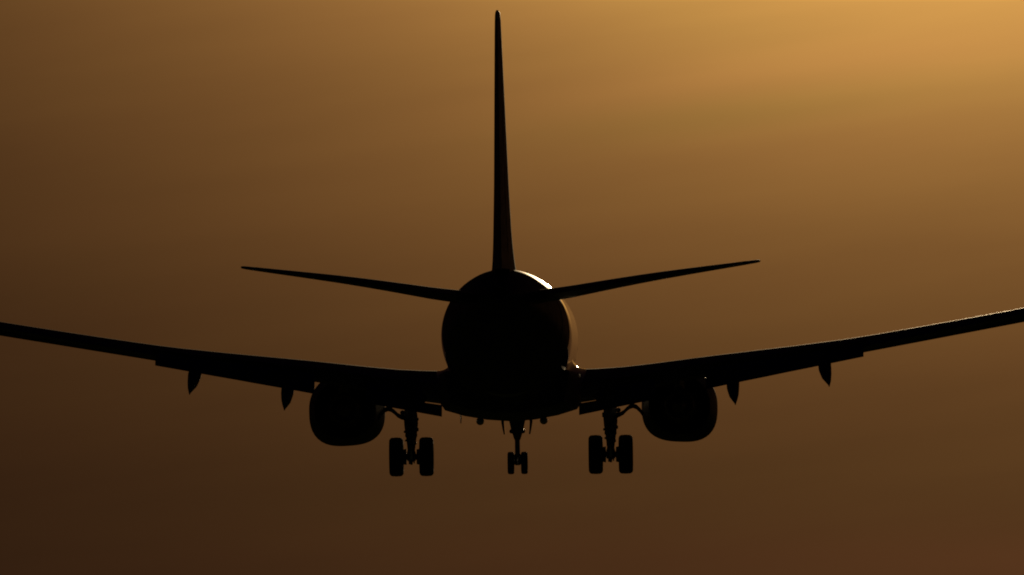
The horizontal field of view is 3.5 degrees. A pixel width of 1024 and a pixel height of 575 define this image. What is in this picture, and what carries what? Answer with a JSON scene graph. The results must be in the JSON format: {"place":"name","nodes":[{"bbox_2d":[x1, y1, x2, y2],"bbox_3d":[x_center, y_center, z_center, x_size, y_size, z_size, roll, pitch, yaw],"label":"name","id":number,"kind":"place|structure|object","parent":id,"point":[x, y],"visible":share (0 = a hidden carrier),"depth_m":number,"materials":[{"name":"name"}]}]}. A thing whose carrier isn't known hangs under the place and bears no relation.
{"place":"outdoors","nodes":[
{"label":"outdoors","id":0,"kind":"place"},
{"bbox_2d":[0,10,1023,476],"bbox_3d":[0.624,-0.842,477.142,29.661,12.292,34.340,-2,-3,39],"label":"jet airliner","id":1,"kind":"object","parent":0,"point":[510,340],"visible":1,"depth_m":479.18,"materials":[{"name":"paint"}]},
{"bbox_2d":[0,0,1023,574],"label":"sky","id":2,"kind":"structure","parent":0,"point":[869,154],"materials":[{"name":"orange"}]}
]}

